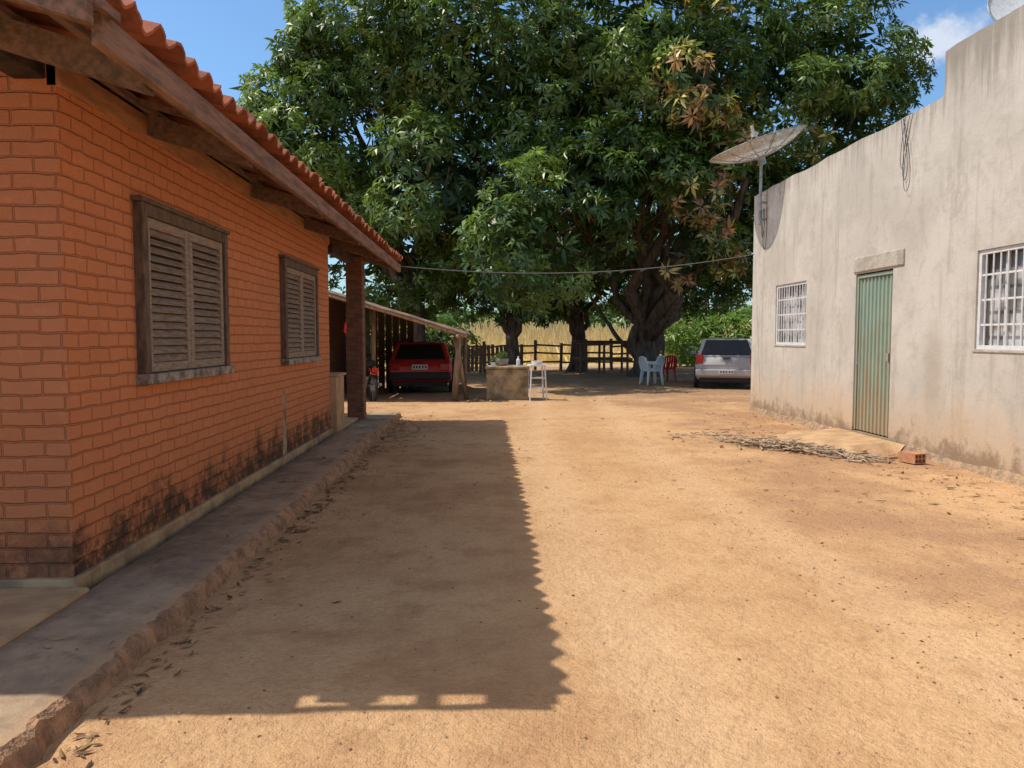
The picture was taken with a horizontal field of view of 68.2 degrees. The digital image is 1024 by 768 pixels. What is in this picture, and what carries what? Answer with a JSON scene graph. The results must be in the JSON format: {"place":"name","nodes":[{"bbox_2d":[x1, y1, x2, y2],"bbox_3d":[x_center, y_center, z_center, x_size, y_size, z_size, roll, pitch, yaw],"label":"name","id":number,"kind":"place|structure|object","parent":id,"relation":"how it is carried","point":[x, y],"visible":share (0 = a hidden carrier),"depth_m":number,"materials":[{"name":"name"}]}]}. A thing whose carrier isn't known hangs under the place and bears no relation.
{"place":"outdoors","nodes":[
{"label":"outdoors","id":0,"kind":"place"},
{"bbox_2d":[0,411,401,767],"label":"sidewalk","id":1,"kind":"structure","parent":0,"point":[54,692],"depth_m":3.69,"materials":[{"name":"concrete"}]},
{"bbox_2d":[345,256,365,418],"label":"porch pillar","id":2,"kind":"structure","parent":1,"relation":"on","point":[355,337],"depth_m":12.01,"materials":[{"name":"brown wood"}]},
{"bbox_2d":[328,244,352,263],"bbox_3d":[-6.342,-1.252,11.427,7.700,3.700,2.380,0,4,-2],"label":"porch beam","id":3,"kind":"structure","parent":2,"relation":"on","point":[334,251],"depth_m":10.96,"materials":[{"name":"brown wood"}]},
{"bbox_2d":[31,363,1023,767],"bbox_3d":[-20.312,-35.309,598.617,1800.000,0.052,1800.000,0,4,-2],"label":"ground","id":4,"kind":"structure","parent":0,"point":[555,685],"depth_m":3.87,"materials":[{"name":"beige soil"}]},
{"bbox_2d":[0,587,88,647],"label":"front slab","id":5,"kind":"structure","parent":4,"relation":"on","point":[22,610],"depth_m":3.62,"materials":[{"name":"grey concrete"}]},
{"bbox_2d":[0,63,330,577],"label":"walls","id":6,"kind":"structure","parent":4,"relation":"on","point":[103,455],"depth_m":4.25,"materials":[{"name":"orange brick"}]},
{"bbox_2d":[0,50,44,78],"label":"projecting beam","id":7,"kind":"structure","parent":6,"relation":"attached to","point":[14,66],"depth_m":3.65,"materials":[{"name":"brown wood"}]},
{"bbox_2d":[11,0,120,25],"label":"barge rafter","id":8,"kind":"object","parent":7,"relation":"attached to","point":[81,11],"visible":1,"depth_m":2.73,"materials":[{"name":"brown wood"}]},
{"bbox_2d":[91,11,400,271],"bbox_3d":[-1.730,-1.643,7.795,0.045,0.125,9.930,0,4,-2],"label":"fascia board","id":9,"kind":"object","parent":8,"relation":"attached to","point":[115,42],"visible":0.91,"depth_m":3.84,"materials":[{"name":"brown wood"}]},
{"bbox_2d":[130,195,229,373],"bbox_3d":[-2.307,-0.626,5.387,0.095,1.130,1.580,0,4,-2],"label":"frame","id":10,"kind":"object","parent":6,"relation":"attached to","point":[144,208],"visible":0.8,"depth_m":4.67,"materials":[{"name":"brown wood"}]},
{"bbox_2d":[148,217,224,371],"bbox_3d":[-2.311,-0.597,5.388,0.036,0.971,1.362,0,4,-2],"label":"window","id":11,"kind":"structure","parent":10,"relation":"attached to","point":[187,238],"depth_m":5.37,"materials":[{"name":"brown wood"}]},
{"bbox_2d":[150,229,221,361],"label":"slats","id":12,"kind":"object","parent":11,"relation":"attached to","point":[180,351],"visible":0.81,"depth_m":5.23,"materials":[{"name":"brown wood"}]},
{"bbox_2d":[0,3,363,246],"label":"battens","id":13,"kind":"object","parent":6,"relation":"attached to","point":[81,32],"depth_m":4.21,"materials":[{"name":"brown wood"}]},
{"bbox_2d":[0,0,402,261],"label":"roof tiles","id":14,"kind":"object","parent":13,"relation":"on","point":[150,36],"visible":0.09,"depth_m":4.11,"materials":[{"name":"ceramic"}]},
{"bbox_2d":[150,229,219,372],"bbox_3d":[-2.343,-0.596,5.387,0.024,0.980,1.370,0,4,-2],"label":"backing","id":15,"kind":"object","parent":6,"relation":"attached to","point":[169,250],"visible":0.07,"depth_m":5.24,"materials":[{"name":"brown wood"}]},
{"bbox_2d":[136,365,233,384],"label":"sill","id":16,"kind":"structure","parent":6,"relation":"attached to","point":[164,377],"depth_m":5.14,"materials":[{"name":"grey concrete"}]},
{"bbox_2d":[46,66,329,244],"bbox_3d":[-2.405,-1.756,7.022,0.075,0.135,6.508,0,4,-2],"label":"wall plate","id":17,"kind":"object","parent":6,"relation":"attached to","point":[91,93],"depth_m":4.70,"materials":[{"name":"brown wood"}]},
{"bbox_2d":[0,0,391,268],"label":"rafters","id":18,"kind":"object","parent":6,"relation":"on","point":[51,48],"visible":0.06,"depth_m":4.47,"materials":[{"name":"brown wood"}]},
{"bbox_2d":[283,390,286,454],"bbox_3d":[-2.419,0.408,8.041,0.011,0.680,0.181,0,4,-2],"label":"pipe","id":19,"kind":"object","parent":6,"relation":"attached to","point":[284,430],"visible":1,"depth_m":8.02,"materials":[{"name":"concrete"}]},
{"bbox_2d":[278,254,319,358],"bbox_3d":[-2.418,-0.827,8.664,0.095,1.130,1.610,0,4,-2],"label":"frame","id":20,"kind":"object","parent":6,"relation":"attached to","point":[285,261],"visible":0.8,"depth_m":7.92,"materials":[{"name":"brown wood"}]},
{"bbox_2d":[287,267,315,357],"bbox_3d":[-2.422,-0.797,8.665,0.036,0.971,1.392,0,4,-2],"label":"window","id":21,"kind":"structure","parent":20,"relation":"attached to","point":[300,275],"depth_m":8.68,"materials":[{"name":"brown wood"}]},
{"bbox_2d":[287,273,314,351],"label":"slats","id":22,"kind":"object","parent":21,"relation":"attached to","point":[292,326],"visible":0.81,"depth_m":8.54,"materials":[{"name":"brown wood"}]},
{"bbox_2d":[287,277,311,357],"bbox_3d":[-2.454,-0.797,8.664,0.024,0.980,1.400,0,4,-2],"label":"backing","id":23,"kind":"object","parent":6,"relation":"attached to","point":[297,309],"visible":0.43,"depth_m":8.55,"materials":[{"name":"brown wood"}]},
{"bbox_2d":[281,356,321,364],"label":"sill","id":24,"kind":"structure","parent":6,"relation":"attached to","point":[297,360],"depth_m":8.45,"materials":[{"name":"grey concrete"}]},
{"bbox_2d":[0,428,332,589],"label":"plinth","id":25,"kind":"structure","parent":4,"relation":"on","point":[90,578],"depth_m":4.88,"materials":[{"name":"beige concrete"}]},
{"bbox_2d":[330,372,345,434],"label":"porch wall","id":26,"kind":"structure","parent":4,"relation":"on","point":[337,400],"depth_m":10.46,"materials":[{"name":"beige paint"}]},
{"bbox_2d":[338,412,366,431],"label":"porch floor","id":27,"kind":"structure","parent":4,"relation":"on","point":[348,420],"depth_m":11.66,"materials":[{"name":"grey concrete"}]},
{"bbox_2d":[228,0,489,340],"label":"mango tree","id":28,"kind":"object","parent":4,"relation":"on","point":[345,68],"visible":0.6,"depth_m":23.91,"materials":[{"name":"green plant"}]},
{"bbox_2d":[346,354,381,401],"bbox_3d":[-3.331,-0.145,17.120,0.668,1.073,1.860,-2,4,-27],"label":"motorcycle","id":29,"kind":"object","parent":4,"relation":"on","point":[371,386],"visible":0.48,"depth_m":16.53,"materials":[{"name":"metal"}]},
{"bbox_2d":[329,290,469,399],"bbox_3d":[-2.811,-1.017,18.688,3.549,2.564,4.800,0,4,-2],"label":"lean to shed","id":30,"kind":"object","parent":4,"relation":"on","point":[337,335],"visible":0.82,"depth_m":19.06,"materials":[{"name":"wood"}]},
{"bbox_2d":[345,312,369,392],"bbox_3d":[-3.630,-0.741,17.795,0.550,1.900,0.040,0,4,-2],"label":"door","id":31,"kind":"structure","parent":30,"relation":"in","point":[367,340],"depth_m":17.77,"materials":[{"name":"brown wood"}]},
{"bbox_2d":[338,286,482,367],"bbox_3d":[-5.213,-2.453,33.675,8.422,3.574,4.288,-2,4,-27],"label":"shrub","id":32,"kind":"object","parent":4,"relation":"on","point":[433,334],"visible":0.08,"depth_m":34.07,"materials":[{"name":"green plant"}]},
{"bbox_2d":[388,341,454,392],"bbox_3d":[-2.428,-0.509,20.721,1.920,1.330,3.950,0,4,-4],"label":"parked car","id":33,"kind":"object","parent":4,"relation":"on","point":[423,363],"visible":0.89,"depth_m":18.94,"materials":[{"name":"red paint"}]},
{"bbox_2d":[466,398,492,401],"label":"stones","id":34,"kind":"object","parent":4,"relation":"on","point":[476,399],"visible":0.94,"depth_m":16.55,"materials":[{"name":"stone"}]},
{"bbox_2d":[352,0,637,364],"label":"mango tree","id":35,"kind":"object","parent":4,"relation":"on","point":[511,235],"visible":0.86,"depth_m":21.78,"materials":[{"name":"green plant"}]},
{"bbox_2d":[467,344,522,372],"bbox_3d":[-0.668,-0.963,29.591,2.222,1.185,0.030,0,4,-2],"label":"board fence","id":36,"kind":"object","parent":4,"relation":"on","point":[487,357],"visible":0.55,"depth_m":29.56,"materials":[{"name":"brown wood"}]},
{"bbox_2d":[485,356,529,400],"bbox_3d":[-0.119,-0.123,17.281,0.990,1.030,0.960,0,4,-2],"label":"concrete tank","id":37,"kind":"object","parent":4,"relation":"on","point":[504,381],"visible":0.95,"depth_m":16.84,"materials":[{"name":"concrete"}]},
{"bbox_2d":[488,351,507,363],"bbox_3d":[-0.315,-0.570,17.236,0.504,0.390,0.345,2,4,25],"label":"potted plant","id":38,"kind":"object","parent":37,"relation":"on","point":[500,355],"visible":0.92,"depth_m":17.18,"materials":[{"name":"green plant"}]},
{"bbox_2d":[43,368,1023,767],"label":"fallen leaves","id":39,"kind":"object","parent":4,"relation":"on","point":[89,738],"visible":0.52,"depth_m":5.22,"materials":[{"name":"brown plant"}]},
{"bbox_2d":[527,361,546,400],"bbox_3d":[0.557,-0.078,16.956,0.411,0.881,0.376,-1,4,-10],"label":"white stool","id":40,"kind":"object","parent":4,"relation":"on","point":[537,364],"visible":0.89,"depth_m":16.83,"materials":[{"name":"plastic"}]},
{"bbox_2d":[461,339,664,369],"bbox_3d":[2.130,-1.315,32.576,9.002,1.448,0.329,0,4,-2],"label":"wooden fence","id":41,"kind":"object","parent":4,"relation":"on","point":[561,353],"visible":0.46,"depth_m":32.49,"materials":[{"name":"brown wood"}]},
{"bbox_2d":[385,301,751,332],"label":"distant trees","id":42,"kind":"object","parent":4,"relation":"on","point":[597,319],"visible":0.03,"depth_m":100.86,"materials":[{"name":"green plant"}]},
{"bbox_2d":[572,341,632,373],"bbox_3d":[3.511,-1.052,29.527,2.231,1.285,1.606,0,4,-2],"label":"wooden fence","id":43,"kind":"object","parent":4,"relation":"on","point":[599,359],"visible":0.88,"depth_m":28.92,"materials":[{"name":"brown wood"}]},
{"bbox_2d":[485,0,778,371],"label":"mango tree","id":44,"kind":"object","parent":4,"relation":"on","point":[625,53],"visible":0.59,"depth_m":21.62,"materials":[{"name":"green plant"}]},
{"bbox_2d":[639,356,663,384],"bbox_3d":[4.129,-0.409,22.562,0.615,0.863,0.616,-1,4,-17],"label":"plastic chair","id":45,"kind":"object","parent":4,"relation":"on","point":[643,364],"visible":1,"depth_m":22.40,"materials":[{"name":"white plastic"}]},
{"bbox_2d":[641,355,664,382],"bbox_3d":[4.443,-0.483,23.759,0.615,0.863,0.616,3,4,38],"label":"plastic chair","id":46,"kind":"object","parent":4,"relation":"on","point":[660,359],"visible":0.66,"depth_m":23.62,"materials":[{"name":"white plastic"}]},
{"bbox_2d":[653,355,677,380],"bbox_3d":[4.916,-0.508,24.165,0.616,0.863,0.615,-1,4,-22],"label":"plastic chair","id":47,"kind":"object","parent":4,"relation":"on","point":[671,362],"visible":0.77,"depth_m":23.98,"materials":[{"name":"red plastic"}]},
{"bbox_2d":[659,322,690,355],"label":"shrub","id":48,"kind":"object","parent":4,"relation":"on","point":[667,340],"visible":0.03,"depth_m":40.05,"materials":[{"name":"green plant"}]},
{"bbox_2d":[559,0,846,376],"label":"mango tree","id":49,"kind":"object","parent":4,"relation":"on","point":[707,228],"visible":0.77,"depth_m":23.23,"materials":[{"name":"green plant"}]},
{"bbox_2d":[661,305,751,366],"bbox_3d":[10.408,-2.468,37.078,7.145,3.187,5.091,0,4,-2],"label":"shrub","id":50,"kind":"object","parent":4,"relation":"on","point":[697,333],"visible":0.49,"depth_m":36.40,"materials":[{"name":"green plant"}]},
{"bbox_2d":[691,331,751,386],"bbox_3d":[6.293,-0.744,22.263,2.000,1.609,4.069,1,4,15],"label":"parked car","id":51,"kind":"object","parent":4,"relation":"on","point":[722,360],"visible":0.74,"depth_m":20.53,"materials":[{"name":"silver metal"}]},
{"bbox_2d":[665,429,897,463],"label":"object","id":52,"kind":"object","parent":4,"relation":"on","point":[786,444],"visible":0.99,"depth_m":9.32,"materials":[{"name":"dry plant"}]},
{"bbox_2d":[719,438,866,452],"bbox_3d":[3.558,0.783,9.690,1.732,0.064,0.579,1,4,16],"label":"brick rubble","id":53,"kind":"object","parent":4,"relation":"on","point":[734,439],"visible":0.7,"depth_m":9.64,"materials":[{"name":"brick"}]},
{"bbox_2d":[734,0,938,243],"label":"mango tree","id":54,"kind":"object","parent":4,"relation":"on","point":[861,104],"visible":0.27,"depth_m":24.53,"materials":[{"name":"green plant"}]},
{"bbox_2d":[774,428,904,452],"bbox_3d":[4.206,0.738,10.062,1.076,0.135,1.948,0,4,-2],"label":"door step","id":55,"kind":"object","parent":4,"relation":"on","point":[847,440],"depth_m":9.78,"materials":[{"name":"beige concrete"}]},
{"bbox_2d":[749,405,1023,486],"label":"footing","id":56,"kind":"object","parent":4,"relation":"on","point":[1004,476],"visible":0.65,"depth_m":8.43,"materials":[{"name":"beige concrete"}]},
{"bbox_2d":[750,4,1023,475],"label":"walls","id":57,"kind":"structure","parent":4,"relation":"on","point":[950,213],"depth_m":8.86,"materials":[{"name":"paint"}]},
{"bbox_2d":[401,254,753,273],"bbox_3d":[1.359,-2.188,13.545,6.671,0.468,0.039,-1,4,-14],"label":"overhead wire","id":58,"kind":"object","parent":57,"relation":"attached to","point":[643,269],"visible":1,"depth_m":13.58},
{"bbox_2d":[709,124,806,224],"bbox_3d":[4.428,-3.786,13.698,1.659,1.780,1.742,0,4,-2],"label":"satellite dish","id":59,"kind":"object","parent":57,"relation":"attached to","point":[738,158],"visible":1,"depth_m":13.34,"materials":[{"name":"grey metal"}]},
{"bbox_2d":[774,345,805,346],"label":"sill","id":60,"kind":"structure","parent":57,"relation":"attached to","point":[791,345],"depth_m":12.61,"materials":[{"name":"white concrete"}]},
{"bbox_2d":[776,281,806,344],"bbox_3d":[4.716,-1.173,12.709,0.050,1.029,1.274,0,4,-2],"label":"grille","id":61,"kind":"object","parent":57,"relation":"attached to","point":[778,329],"visible":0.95,"depth_m":12.79,"materials":[{"name":"white metal"}]},
{"bbox_2d":[782,284,806,341],"bbox_3d":[4.796,-1.173,12.712,0.010,1.027,1.272,0,4,-2],"label":"pane","id":62,"kind":"object","parent":57,"relation":"attached to","point":[792,313],"visible":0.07,"depth_m":12.90,"materials":[{"name":"glass"}]},
{"bbox_2d":[787,284,804,342],"bbox_3d":[4.777,-1.173,12.711,0.023,1.015,0.680,0,4,-2],"label":"sash","id":63,"kind":"object","parent":57,"relation":"attached to","point":[795,312],"depth_m":12.71,"materials":[{"name":"white paint"}]},
{"bbox_2d":[761,115,912,249],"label":"loose cables","id":64,"kind":"object","parent":57,"relation":"attached to","point":[762,232],"visible":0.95,"depth_m":9.18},
{"bbox_2d":[854,270,892,436],"bbox_3d":[4.811,-0.404,10.018,0.055,2.120,0.944,0,4,-2],"label":"metal door","id":65,"kind":"structure","parent":57,"relation":"attached to","point":[873,347],"depth_m":10.06,"materials":[{"name":"green paint"}]},
{"bbox_2d":[853,248,904,272],"bbox_3d":[4.781,-1.595,9.838,0.072,0.200,1.260,0,4,-2],"label":"door lintel","id":66,"kind":"structure","parent":57,"relation":"attached to","point":[882,260],"depth_m":9.74,"materials":[{"name":"grey concrete"}]},
{"bbox_2d":[972,349,1023,353],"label":"sill","id":67,"kind":"structure","parent":57,"relation":"attached to","point":[1001,351],"depth_m":7.50,"materials":[{"name":"white concrete"}]},
{"bbox_2d":[976,243,1023,349],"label":"grille","id":68,"kind":"object","parent":57,"relation":"attached to","point":[982,297],"visible":1,"depth_m":7.62,"materials":[{"name":"white metal"}]},
{"bbox_2d":[986,249,1023,345],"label":"pane","id":69,"kind":"object","parent":57,"relation":"attached to","point":[1011,306],"visible":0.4,"depth_m":7.63,"materials":[{"name":"glass"}]},
{"bbox_2d":[987,0,1023,20],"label":"satellite dish","id":70,"kind":"object","parent":57,"relation":"on","point":[998,9],"visible":0.42,"depth_m":10.25,"materials":[{"name":"white paint"}]},
{"bbox_2d":[1003,251,1011,345],"bbox_3d":[4.963,-0.833,7.235,0.023,1.004,0.690,0,4,-2],"label":"sash","id":71,"kind":"object","parent":57,"relation":"attached to","point":[1008,299],"depth_m":7.55,"materials":[{"name":"white paint"}]},
{"bbox_2d":[898,451,925,463],"bbox_3d":[4.461,0.818,8.437,0.150,0.110,0.240,-1,4,-17],"label":"hollow brick","id":72,"kind":"object","parent":4,"relation":"on","point":[912,457],"visible":1,"depth_m":8.36,"materials":[{"name":"brick"}]},
{"bbox_2d":[370,316,751,364],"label":"dry grass","id":73,"kind":"structure","parent":0,"point":[559,333],"depth_m":52.59,"materials":[{"name":"yellow plant"}]},
{"bbox_2d":[134,0,994,313],"label":"sky","id":74,"kind":"structure","parent":0,"point":[224,38],"materials":[{"name":"blue"}]}
]}

